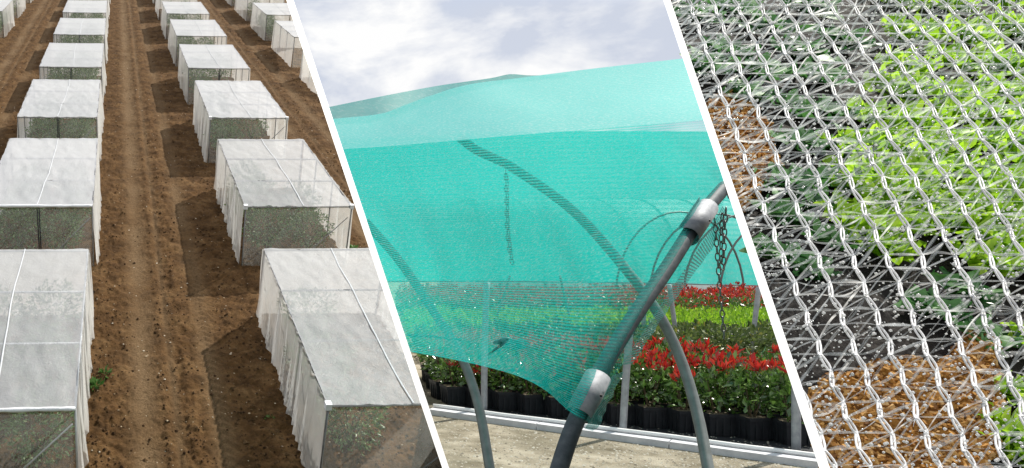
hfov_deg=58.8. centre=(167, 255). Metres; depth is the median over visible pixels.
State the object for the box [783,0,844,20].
cabbage
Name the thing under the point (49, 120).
shrub
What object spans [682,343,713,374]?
potted shrub
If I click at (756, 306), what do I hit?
tent post
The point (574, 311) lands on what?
lime green shrub
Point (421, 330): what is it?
lime green shrub
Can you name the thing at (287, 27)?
net cage
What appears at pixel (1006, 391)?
lettuce
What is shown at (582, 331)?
dark green shrub
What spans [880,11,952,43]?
lettuce
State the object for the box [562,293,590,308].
red shrub
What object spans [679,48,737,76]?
cabbage
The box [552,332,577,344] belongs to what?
potted shrub
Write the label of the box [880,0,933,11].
lettuce
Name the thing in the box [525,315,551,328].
lime green shrub
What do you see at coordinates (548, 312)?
lime green shrub
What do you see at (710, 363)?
potted shrub
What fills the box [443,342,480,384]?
potted shrub
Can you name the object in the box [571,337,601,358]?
potted shrub
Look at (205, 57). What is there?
net cage
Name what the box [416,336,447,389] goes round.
potted shrub
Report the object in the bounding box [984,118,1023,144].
lettuce
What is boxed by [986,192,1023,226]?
lettuce
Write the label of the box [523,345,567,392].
potted shrub
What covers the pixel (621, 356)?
potted shrub
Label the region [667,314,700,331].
lime green shrub
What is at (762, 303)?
red shrub
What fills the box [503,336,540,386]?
potted shrub
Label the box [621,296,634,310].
red shrub
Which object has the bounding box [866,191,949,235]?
lettuce
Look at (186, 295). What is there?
pale pebbles
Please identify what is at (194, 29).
net cage
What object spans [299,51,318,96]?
net cage
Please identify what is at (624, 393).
tent post
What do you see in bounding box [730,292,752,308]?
red shrub
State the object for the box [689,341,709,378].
potted shrub
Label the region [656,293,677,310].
red shrub
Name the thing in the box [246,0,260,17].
shrub
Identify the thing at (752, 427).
potted shrub
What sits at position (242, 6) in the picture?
net cage
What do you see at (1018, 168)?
lettuce
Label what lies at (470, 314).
lime green shrub
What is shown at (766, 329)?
dark green shrub
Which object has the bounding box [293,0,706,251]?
sky
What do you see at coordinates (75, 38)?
shrub
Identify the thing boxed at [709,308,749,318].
lime green shrub
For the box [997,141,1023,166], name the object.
lettuce
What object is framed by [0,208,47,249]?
shrub
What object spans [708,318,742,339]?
lime green shrub
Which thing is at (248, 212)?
shrub
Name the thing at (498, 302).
red shrub
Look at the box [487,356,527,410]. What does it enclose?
potted shrub
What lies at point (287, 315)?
shrub
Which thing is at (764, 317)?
lime green shrub
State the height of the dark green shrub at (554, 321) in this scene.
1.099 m
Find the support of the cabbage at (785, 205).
on the planted bank
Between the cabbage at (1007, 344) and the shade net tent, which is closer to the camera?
the cabbage at (1007, 344)
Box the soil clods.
[0,0,437,467]
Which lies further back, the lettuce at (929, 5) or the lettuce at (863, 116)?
the lettuce at (929, 5)
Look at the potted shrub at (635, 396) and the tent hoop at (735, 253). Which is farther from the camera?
the tent hoop at (735, 253)
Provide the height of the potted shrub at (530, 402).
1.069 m
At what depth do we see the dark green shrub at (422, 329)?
22.00 m
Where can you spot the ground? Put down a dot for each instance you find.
(474, 440)
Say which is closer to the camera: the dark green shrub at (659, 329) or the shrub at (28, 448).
the shrub at (28, 448)
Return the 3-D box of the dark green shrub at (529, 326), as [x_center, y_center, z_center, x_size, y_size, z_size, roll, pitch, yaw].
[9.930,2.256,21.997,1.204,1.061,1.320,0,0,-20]
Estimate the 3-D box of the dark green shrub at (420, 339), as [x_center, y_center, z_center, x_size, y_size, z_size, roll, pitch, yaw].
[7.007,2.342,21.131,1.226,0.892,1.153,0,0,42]
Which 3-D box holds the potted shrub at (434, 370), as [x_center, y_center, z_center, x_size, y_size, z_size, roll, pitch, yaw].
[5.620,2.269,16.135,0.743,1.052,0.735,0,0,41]
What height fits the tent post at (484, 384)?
2.345 m
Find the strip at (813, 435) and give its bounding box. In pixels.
[664,0,829,467]
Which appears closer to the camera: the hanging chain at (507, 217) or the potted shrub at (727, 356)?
the hanging chain at (507, 217)
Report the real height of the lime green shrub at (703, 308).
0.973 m
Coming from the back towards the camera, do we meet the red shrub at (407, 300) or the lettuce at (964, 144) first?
the red shrub at (407, 300)
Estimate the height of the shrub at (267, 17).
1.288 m
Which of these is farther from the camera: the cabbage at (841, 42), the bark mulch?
the cabbage at (841, 42)
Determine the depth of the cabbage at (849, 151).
2.06 m
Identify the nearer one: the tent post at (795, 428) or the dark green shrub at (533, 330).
the tent post at (795, 428)
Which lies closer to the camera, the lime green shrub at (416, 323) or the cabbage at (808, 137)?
the cabbage at (808, 137)
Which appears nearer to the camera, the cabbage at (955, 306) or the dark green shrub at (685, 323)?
the cabbage at (955, 306)
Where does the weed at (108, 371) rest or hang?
on the field soil
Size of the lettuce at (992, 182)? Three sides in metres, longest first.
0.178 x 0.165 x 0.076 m
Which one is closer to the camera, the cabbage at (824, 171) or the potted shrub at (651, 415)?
the cabbage at (824, 171)
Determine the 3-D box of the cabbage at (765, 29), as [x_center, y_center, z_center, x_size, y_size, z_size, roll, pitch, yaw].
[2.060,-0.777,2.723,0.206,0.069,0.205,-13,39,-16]
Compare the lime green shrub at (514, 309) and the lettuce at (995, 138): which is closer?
the lettuce at (995, 138)
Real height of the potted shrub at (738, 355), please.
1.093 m
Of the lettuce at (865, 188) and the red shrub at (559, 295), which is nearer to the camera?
the lettuce at (865, 188)
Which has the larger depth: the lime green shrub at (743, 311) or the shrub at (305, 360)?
the lime green shrub at (743, 311)
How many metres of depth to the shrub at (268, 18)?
50.26 m
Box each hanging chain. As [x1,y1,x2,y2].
[504,167,513,264]
[712,217,725,339]
[719,207,727,270]
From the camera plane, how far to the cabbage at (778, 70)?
2.45 m
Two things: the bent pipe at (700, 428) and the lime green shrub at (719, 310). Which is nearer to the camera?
the bent pipe at (700, 428)
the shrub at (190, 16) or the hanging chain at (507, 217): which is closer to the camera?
the hanging chain at (507, 217)
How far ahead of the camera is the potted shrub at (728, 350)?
14.57 m
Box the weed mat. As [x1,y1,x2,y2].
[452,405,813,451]
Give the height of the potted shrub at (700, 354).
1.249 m
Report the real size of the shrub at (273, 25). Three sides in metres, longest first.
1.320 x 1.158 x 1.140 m
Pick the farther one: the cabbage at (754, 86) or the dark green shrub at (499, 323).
the dark green shrub at (499, 323)
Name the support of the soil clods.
on the field soil
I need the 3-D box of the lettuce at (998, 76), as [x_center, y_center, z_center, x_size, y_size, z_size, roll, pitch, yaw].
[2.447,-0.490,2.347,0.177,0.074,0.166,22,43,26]
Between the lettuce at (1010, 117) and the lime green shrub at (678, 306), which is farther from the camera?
the lime green shrub at (678, 306)
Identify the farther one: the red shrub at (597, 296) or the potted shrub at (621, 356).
the red shrub at (597, 296)
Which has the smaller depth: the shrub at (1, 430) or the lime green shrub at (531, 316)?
the shrub at (1, 430)
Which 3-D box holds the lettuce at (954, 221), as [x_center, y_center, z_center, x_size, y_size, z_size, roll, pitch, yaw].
[1.786,-0.101,1.844,0.162,0.074,0.175,9,39,12]
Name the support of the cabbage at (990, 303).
on the planted bank
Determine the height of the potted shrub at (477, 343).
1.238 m
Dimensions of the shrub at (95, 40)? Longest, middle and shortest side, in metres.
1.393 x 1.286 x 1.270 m
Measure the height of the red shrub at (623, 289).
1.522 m
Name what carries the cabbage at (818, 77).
on the planted bank
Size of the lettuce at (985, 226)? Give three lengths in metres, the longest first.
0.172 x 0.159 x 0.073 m
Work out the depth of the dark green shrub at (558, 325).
22.06 m
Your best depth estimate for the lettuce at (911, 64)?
2.47 m
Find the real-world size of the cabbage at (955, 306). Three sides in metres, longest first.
0.120 x 0.116 x 0.046 m
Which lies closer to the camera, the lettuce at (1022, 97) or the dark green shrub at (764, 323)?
the lettuce at (1022, 97)
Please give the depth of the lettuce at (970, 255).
1.71 m
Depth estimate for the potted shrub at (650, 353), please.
13.88 m
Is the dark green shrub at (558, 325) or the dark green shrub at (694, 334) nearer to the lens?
the dark green shrub at (694, 334)
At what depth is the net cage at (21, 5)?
55.95 m
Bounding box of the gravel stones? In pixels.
[434,412,810,467]
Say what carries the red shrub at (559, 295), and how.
on the ground
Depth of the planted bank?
1.76 m
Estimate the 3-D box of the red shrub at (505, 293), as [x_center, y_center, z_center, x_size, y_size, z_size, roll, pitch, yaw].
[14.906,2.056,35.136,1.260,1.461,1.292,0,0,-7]
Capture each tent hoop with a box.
[616,211,744,286]
[650,213,735,277]
[684,215,734,290]
[719,234,741,287]
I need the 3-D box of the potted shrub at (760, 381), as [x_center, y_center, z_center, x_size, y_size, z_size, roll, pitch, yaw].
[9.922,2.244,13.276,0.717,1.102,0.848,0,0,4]
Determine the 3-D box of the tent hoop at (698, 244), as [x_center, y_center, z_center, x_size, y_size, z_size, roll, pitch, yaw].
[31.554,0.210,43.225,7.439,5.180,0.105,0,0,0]
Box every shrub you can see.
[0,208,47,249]
[0,208,53,226]
[0,421,8,446]
[1,389,84,467]
[24,118,62,138]
[32,116,64,137]
[39,208,84,249]
[45,68,77,79]
[45,72,73,79]
[49,66,73,77]
[51,208,91,223]
[56,36,82,42]
[58,118,96,138]
[60,34,78,42]
[61,34,82,42]
[62,118,94,137]
[69,13,85,17]
[71,68,99,79]
[71,68,100,79]
[80,34,103,42]
[83,37,97,42]
[87,13,105,17]
[165,13,185,25]
[172,36,195,53]
[182,65,206,78]
[182,66,216,88]
[183,14,200,19]
[189,72,212,92]
[195,37,215,44]
[203,117,243,149]
[206,117,238,138]
[208,69,233,79]
[223,178,271,220]
[236,117,268,138]
[240,205,293,248]
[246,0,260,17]
[257,13,274,28]
[259,15,275,32]
[266,19,279,37]
[275,182,321,223]
[276,299,336,333]
[284,329,352,392]
[286,208,334,248]
[313,389,390,455]
[396,288,421,315]
[399,289,425,321]
[400,306,427,328]
[404,318,432,332]
[405,313,433,332]
[407,321,438,348]
[410,328,439,358]
[411,319,440,351]
[416,334,439,381]
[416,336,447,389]
[419,331,442,372]
[421,339,462,399]
[423,290,445,310]
[428,308,460,319]
[431,343,459,379]
[435,352,471,404]
[442,332,474,377]
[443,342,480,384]
[447,317,468,329]
[448,322,477,330]
[450,288,481,309]
[452,291,480,311]
[453,327,480,337]
[456,352,498,407]
[457,311,481,322]
[467,334,498,378]
[472,344,512,387]
[473,332,512,384]
[478,318,516,332]
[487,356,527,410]
[489,293,510,309]
[490,322,524,337]
[491,314,523,323]
[495,349,531,390]
[496,288,517,298]
[501,305,527,314]
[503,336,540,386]
[505,354,551,413]
[510,291,537,313]
[512,318,547,332]
[518,312,549,319]
[520,327,550,337]
[523,286,546,305]
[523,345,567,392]
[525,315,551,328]
[527,335,544,384]
[528,330,560,348]
[528,348,561,389]
[532,289,557,307]
[533,351,580,417]
[534,309,565,325]
[534,329,563,338]
[535,293,560,309]
[536,315,564,329]
[539,316,579,339]
[548,345,593,395]
[550,290,571,305]
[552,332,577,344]
[555,290,580,307]
[555,324,608,339]
[559,344,590,391]
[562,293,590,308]
[562,308,589,318]
[565,360,611,420]
[571,311,600,324]
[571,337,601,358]
[578,306,601,314]
[578,335,609,346]
[581,289,612,308]
[581,356,620,399]
[582,321,614,333]
[584,323,615,335]
[586,339,615,393]
[587,332,611,343]
[589,305,616,315]
[589,309,618,324]
[592,316,616,327]
[593,289,623,312]
[602,358,647,424]
[603,289,629,306]
[605,312,625,319]
[608,313,623,323]
[608,352,650,402]
[609,319,640,336]
[614,295,633,309]
[615,285,635,298]
[615,323,660,351]
[615,351,650,398]
[620,355,678,428]
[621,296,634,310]
[622,288,638,305]
[626,289,637,304]
[629,340,664,394]
[634,325,666,349]
[634,358,681,405]
[635,336,667,351]
[637,322,683,346]
[637,349,681,400]
[645,327,699,351]
[646,348,686,397]
[655,337,691,353]
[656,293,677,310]
[657,324,708,346]
[661,291,691,311]
[661,365,708,432]
[662,320,708,338]
[663,304,689,312]
[664,347,719,405]
[667,291,699,313]
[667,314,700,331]
[669,353,719,408]
[676,307,697,313]
[676,311,706,320]
[677,318,725,346]
[679,335,698,352]
[680,285,708,313]
[681,317,708,330]
[681,318,739,351]
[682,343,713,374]
[683,359,745,436]
[684,313,719,321]
[684,336,728,392]
[685,290,708,306]
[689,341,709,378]
[691,293,716,312]
[692,305,717,313]
[696,323,752,356]
[697,291,721,307]
[698,350,758,412]
[698,355,744,407]
[701,295,727,312]
[703,308,734,316]
[704,286,732,307]
[705,348,744,397]
[706,314,728,321]
[706,324,752,350]
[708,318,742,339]
[709,287,735,307]
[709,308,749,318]
[712,315,757,345]
[713,328,769,356]
[716,289,749,309]
[716,314,743,324]
[719,303,746,313]
[719,313,758,324]
[722,359,785,440]
[724,282,748,290]
[724,348,748,360]
[725,296,759,309]
[725,324,778,360]
[726,352,746,392]
[727,307,760,319]
[727,343,749,357]
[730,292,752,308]
[731,286,755,299]
[731,320,769,344]
[734,351,790,415]
[734,357,780,411]
[735,312,768,321]
[738,319,780,354]
[739,290,761,307]
[740,308,766,315]
[750,352,774,362]
[751,295,764,307]
[751,358,781,405]
[752,314,768,320]
[754,361,810,445]
[755,344,779,361]
[757,327,775,354]
[768,366,789,411]
[769,354,790,405]
[769,367,801,419]
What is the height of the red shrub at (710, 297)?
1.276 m
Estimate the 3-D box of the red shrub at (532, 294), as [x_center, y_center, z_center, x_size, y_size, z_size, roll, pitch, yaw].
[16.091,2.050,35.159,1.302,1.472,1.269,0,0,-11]
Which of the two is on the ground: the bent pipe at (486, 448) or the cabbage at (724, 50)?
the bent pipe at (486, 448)
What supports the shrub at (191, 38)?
on the field soil
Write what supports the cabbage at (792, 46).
on the planted bank
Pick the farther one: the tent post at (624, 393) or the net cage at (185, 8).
the net cage at (185, 8)
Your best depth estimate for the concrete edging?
11.88 m
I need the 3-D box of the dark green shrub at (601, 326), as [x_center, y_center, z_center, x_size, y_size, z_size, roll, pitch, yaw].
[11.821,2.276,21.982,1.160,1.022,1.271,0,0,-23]
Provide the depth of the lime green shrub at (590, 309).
29.74 m
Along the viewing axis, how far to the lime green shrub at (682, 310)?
29.73 m
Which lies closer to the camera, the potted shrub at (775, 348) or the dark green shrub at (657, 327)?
the potted shrub at (775, 348)
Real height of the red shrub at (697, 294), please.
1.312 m
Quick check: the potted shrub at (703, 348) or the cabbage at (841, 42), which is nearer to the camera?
the cabbage at (841, 42)
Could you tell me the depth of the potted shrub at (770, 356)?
14.33 m
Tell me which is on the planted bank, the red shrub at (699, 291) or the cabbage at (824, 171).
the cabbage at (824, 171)
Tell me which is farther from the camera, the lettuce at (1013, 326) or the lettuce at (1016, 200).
the lettuce at (1016, 200)
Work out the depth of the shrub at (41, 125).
26.51 m
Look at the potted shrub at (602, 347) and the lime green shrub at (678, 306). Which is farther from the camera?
the lime green shrub at (678, 306)
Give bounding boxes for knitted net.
[674,0,1023,467]
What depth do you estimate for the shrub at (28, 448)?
12.14 m
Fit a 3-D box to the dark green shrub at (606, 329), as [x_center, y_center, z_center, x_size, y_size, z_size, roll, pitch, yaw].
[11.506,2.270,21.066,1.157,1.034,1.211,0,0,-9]
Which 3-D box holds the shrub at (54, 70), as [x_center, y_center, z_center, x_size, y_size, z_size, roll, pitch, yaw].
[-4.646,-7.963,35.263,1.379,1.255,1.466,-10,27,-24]
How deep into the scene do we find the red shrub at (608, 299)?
31.74 m
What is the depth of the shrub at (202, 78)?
34.09 m
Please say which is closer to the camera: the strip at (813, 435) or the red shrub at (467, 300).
the strip at (813, 435)
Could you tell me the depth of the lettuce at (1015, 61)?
2.49 m
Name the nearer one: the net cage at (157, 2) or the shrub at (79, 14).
the shrub at (79, 14)
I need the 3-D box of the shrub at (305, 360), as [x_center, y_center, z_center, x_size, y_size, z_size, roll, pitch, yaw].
[2.743,1.829,14.316,1.477,1.195,1.402,-3,25,-9]
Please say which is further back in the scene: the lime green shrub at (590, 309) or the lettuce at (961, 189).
the lime green shrub at (590, 309)
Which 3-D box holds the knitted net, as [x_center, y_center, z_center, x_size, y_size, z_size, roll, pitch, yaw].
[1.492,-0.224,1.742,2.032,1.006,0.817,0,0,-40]
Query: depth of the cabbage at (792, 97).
2.27 m
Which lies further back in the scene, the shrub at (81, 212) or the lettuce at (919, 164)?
the shrub at (81, 212)
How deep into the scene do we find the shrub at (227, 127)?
26.74 m
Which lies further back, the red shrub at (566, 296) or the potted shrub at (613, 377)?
the red shrub at (566, 296)
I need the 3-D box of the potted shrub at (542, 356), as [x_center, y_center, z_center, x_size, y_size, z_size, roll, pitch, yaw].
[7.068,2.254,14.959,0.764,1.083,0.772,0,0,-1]
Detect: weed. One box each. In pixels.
[87,376,103,390]
[98,365,112,380]
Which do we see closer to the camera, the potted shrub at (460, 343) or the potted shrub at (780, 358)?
the potted shrub at (780, 358)
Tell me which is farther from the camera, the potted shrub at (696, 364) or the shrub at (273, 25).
the shrub at (273, 25)
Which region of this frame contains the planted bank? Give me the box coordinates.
[671,0,1023,467]
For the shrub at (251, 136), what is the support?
on the field soil
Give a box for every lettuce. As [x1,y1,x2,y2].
[813,196,908,240]
[816,126,891,159]
[822,148,919,192]
[828,164,937,213]
[845,95,902,127]
[846,115,946,161]
[848,222,926,264]
[863,63,949,103]
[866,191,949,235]
[874,43,943,78]
[877,150,955,183]
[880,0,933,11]
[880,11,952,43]
[883,99,970,135]
[901,173,965,207]
[902,123,981,159]
[913,186,983,236]
[923,0,986,11]
[923,7,1012,47]
[923,40,989,71]
[923,174,997,210]
[925,75,998,104]
[928,142,993,186]
[929,95,1002,125]
[948,237,1023,277]
[949,187,1023,227]
[952,120,1023,152]
[952,211,1023,243]
[959,169,1023,205]
[965,38,1023,75]
[966,146,1023,179]
[974,95,1023,128]
[975,401,1023,459]
[977,71,1023,101]
[981,0,1023,7]
[981,3,1023,37]
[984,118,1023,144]
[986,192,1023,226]
[988,230,1023,269]
[993,220,1023,248]
[993,370,1023,406]
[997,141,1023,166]
[1001,320,1023,344]
[1001,429,1023,467]
[1004,170,1023,193]
[1010,93,1023,107]
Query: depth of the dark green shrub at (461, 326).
21.97 m
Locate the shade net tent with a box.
[329,59,757,467]
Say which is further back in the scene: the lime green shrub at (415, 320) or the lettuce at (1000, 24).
the lime green shrub at (415, 320)
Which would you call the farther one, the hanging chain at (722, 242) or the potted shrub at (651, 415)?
the potted shrub at (651, 415)
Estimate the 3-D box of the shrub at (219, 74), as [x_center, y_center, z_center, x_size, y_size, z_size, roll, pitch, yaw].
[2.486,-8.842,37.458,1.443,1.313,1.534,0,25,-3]
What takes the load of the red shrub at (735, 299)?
on the ground
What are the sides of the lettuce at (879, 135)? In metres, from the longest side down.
0.220 x 0.204 x 0.094 m
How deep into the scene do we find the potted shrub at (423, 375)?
17.74 m
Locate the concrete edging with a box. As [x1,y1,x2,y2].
[430,407,818,467]
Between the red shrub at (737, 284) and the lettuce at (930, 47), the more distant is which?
the red shrub at (737, 284)
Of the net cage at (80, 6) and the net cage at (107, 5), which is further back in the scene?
the net cage at (107, 5)
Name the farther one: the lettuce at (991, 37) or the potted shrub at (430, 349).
the potted shrub at (430, 349)
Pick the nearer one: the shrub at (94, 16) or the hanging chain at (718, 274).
the hanging chain at (718, 274)
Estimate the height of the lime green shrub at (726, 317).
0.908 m
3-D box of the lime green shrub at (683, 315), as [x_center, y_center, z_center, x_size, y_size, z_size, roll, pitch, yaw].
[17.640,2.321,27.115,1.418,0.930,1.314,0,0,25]
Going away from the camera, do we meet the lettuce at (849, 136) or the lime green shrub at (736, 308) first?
the lettuce at (849, 136)
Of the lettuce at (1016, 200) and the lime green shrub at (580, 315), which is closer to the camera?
the lettuce at (1016, 200)
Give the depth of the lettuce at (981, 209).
1.83 m
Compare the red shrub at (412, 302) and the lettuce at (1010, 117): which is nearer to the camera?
the lettuce at (1010, 117)
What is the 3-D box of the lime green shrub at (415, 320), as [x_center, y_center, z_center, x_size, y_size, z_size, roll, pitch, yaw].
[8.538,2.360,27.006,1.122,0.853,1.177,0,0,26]
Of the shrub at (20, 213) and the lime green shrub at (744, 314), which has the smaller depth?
the shrub at (20, 213)
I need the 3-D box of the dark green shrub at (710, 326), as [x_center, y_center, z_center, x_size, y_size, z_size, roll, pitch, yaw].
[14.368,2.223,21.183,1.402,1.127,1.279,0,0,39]
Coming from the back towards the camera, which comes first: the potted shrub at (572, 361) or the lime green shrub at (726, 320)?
the lime green shrub at (726, 320)
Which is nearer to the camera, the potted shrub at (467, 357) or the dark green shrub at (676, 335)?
the potted shrub at (467, 357)
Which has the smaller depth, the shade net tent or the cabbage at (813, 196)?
the cabbage at (813, 196)
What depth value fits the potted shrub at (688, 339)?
15.53 m
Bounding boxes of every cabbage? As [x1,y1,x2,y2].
[673,0,740,24]
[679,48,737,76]
[686,33,761,66]
[702,0,764,15]
[722,75,785,102]
[728,52,799,81]
[739,10,814,38]
[739,231,806,266]
[748,194,819,229]
[753,161,826,193]
[763,89,828,118]
[763,123,835,155]
[769,34,844,62]
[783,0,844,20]
[786,57,856,85]
[786,183,848,213]
[787,246,842,280]
[793,217,861,250]
[803,161,864,190]
[806,93,864,129]
[807,24,881,50]
[819,133,890,163]
[893,283,971,325]
[923,266,1010,314]
[942,311,1023,355]
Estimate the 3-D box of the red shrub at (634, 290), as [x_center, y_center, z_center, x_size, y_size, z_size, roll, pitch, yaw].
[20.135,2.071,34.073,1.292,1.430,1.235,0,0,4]
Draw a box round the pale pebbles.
[0,17,421,467]
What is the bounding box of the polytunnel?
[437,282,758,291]
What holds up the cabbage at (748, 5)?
on the planted bank
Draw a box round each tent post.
[481,283,489,410]
[496,276,510,314]
[559,278,569,314]
[619,305,632,428]
[641,315,645,324]
[667,284,677,329]
[748,287,760,355]
[791,385,800,450]
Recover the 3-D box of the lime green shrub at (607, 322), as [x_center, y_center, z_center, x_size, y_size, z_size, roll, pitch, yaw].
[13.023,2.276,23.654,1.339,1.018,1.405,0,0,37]
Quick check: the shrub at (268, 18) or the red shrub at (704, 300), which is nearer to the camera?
the red shrub at (704, 300)
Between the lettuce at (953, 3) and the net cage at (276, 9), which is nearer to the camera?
the lettuce at (953, 3)
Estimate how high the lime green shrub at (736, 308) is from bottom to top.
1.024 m
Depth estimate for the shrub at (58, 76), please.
33.59 m
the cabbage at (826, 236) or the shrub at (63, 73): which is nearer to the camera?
the cabbage at (826, 236)
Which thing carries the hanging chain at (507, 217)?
hanging from the shade net tent
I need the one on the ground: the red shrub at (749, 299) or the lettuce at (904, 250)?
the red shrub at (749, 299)
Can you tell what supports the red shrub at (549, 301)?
on the ground
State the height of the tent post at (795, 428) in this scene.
3.250 m
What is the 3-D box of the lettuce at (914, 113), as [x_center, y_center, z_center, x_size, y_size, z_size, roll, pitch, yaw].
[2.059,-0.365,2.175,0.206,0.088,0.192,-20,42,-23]
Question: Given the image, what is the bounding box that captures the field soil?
[0,0,441,467]
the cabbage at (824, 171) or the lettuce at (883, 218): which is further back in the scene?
the cabbage at (824, 171)
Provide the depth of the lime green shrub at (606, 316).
27.15 m
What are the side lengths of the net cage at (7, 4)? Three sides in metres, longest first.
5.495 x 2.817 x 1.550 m
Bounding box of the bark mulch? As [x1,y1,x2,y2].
[705,89,1007,467]
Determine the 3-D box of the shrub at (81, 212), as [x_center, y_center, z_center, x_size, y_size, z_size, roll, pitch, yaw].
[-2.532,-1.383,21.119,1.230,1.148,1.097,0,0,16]
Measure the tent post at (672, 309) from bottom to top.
2.015 m
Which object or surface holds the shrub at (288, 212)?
on the field soil
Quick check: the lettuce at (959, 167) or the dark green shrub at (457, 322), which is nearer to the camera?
the lettuce at (959, 167)
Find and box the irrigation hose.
[433,404,814,456]
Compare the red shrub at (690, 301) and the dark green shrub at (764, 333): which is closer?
the dark green shrub at (764, 333)
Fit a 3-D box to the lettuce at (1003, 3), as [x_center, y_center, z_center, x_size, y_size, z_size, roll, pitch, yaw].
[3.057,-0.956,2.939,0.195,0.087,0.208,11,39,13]
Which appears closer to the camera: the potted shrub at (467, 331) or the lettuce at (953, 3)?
the lettuce at (953, 3)
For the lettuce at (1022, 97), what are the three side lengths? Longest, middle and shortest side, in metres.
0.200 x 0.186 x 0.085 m
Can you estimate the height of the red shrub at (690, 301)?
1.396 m
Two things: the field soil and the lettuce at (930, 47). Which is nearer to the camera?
the lettuce at (930, 47)
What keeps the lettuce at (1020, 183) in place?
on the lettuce
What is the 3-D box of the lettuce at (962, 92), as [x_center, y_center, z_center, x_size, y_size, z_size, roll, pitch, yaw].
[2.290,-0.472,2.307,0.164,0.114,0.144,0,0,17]
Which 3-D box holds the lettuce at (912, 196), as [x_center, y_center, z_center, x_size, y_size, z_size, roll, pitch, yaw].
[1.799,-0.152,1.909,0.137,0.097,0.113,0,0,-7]
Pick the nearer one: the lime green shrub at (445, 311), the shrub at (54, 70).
the lime green shrub at (445, 311)
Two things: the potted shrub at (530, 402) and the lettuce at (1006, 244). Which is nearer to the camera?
the lettuce at (1006, 244)
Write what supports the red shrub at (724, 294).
on the ground
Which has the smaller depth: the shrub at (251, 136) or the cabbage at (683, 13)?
the cabbage at (683, 13)
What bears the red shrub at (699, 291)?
on the ground
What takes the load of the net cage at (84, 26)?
on the field soil
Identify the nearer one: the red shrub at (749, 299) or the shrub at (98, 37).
the red shrub at (749, 299)
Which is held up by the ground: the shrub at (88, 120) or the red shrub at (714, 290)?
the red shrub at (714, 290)
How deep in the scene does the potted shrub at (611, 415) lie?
13.22 m
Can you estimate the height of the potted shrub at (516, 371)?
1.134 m
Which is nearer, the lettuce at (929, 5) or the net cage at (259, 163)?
the lettuce at (929, 5)
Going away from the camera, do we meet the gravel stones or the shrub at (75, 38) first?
the gravel stones
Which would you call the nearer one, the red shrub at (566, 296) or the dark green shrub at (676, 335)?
the dark green shrub at (676, 335)
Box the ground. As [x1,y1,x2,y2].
[379,258,806,467]
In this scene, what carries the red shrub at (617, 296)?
on the ground
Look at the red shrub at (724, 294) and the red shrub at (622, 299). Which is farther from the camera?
the red shrub at (724, 294)
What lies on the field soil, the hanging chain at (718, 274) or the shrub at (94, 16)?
the shrub at (94, 16)
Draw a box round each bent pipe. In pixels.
[367,219,494,467]
[458,140,713,467]
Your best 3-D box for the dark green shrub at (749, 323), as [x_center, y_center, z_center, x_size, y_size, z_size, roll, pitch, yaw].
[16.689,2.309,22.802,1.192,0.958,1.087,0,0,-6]
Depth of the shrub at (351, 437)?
12.62 m
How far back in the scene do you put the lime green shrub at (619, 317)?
25.41 m
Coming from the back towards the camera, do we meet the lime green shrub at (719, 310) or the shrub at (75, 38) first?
the shrub at (75, 38)
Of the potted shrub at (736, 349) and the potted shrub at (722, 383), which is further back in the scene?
the potted shrub at (736, 349)
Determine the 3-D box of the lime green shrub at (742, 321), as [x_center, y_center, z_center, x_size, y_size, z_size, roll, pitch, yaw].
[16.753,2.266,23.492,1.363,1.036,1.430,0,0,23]
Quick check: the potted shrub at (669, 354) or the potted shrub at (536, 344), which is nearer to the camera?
the potted shrub at (669, 354)
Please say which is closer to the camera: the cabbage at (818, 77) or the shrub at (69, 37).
the cabbage at (818, 77)
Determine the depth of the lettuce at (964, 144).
2.06 m
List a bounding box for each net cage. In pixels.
[0,0,14,37]
[0,138,101,265]
[0,248,94,467]
[13,0,25,17]
[17,79,104,160]
[39,43,106,101]
[53,18,107,63]
[63,0,108,36]
[70,0,109,15]
[155,0,196,19]
[161,1,209,39]
[168,19,226,63]
[178,44,249,103]
[193,80,288,162]
[214,139,353,264]
[234,0,283,20]
[250,3,291,39]
[256,248,438,467]
[271,21,301,66]
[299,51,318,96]
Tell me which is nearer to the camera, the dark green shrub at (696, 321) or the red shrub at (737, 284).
the dark green shrub at (696, 321)
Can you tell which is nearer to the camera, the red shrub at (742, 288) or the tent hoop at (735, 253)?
the red shrub at (742, 288)
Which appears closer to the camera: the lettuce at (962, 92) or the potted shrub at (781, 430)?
the lettuce at (962, 92)
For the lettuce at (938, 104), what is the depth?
2.22 m
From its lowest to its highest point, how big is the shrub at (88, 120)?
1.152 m

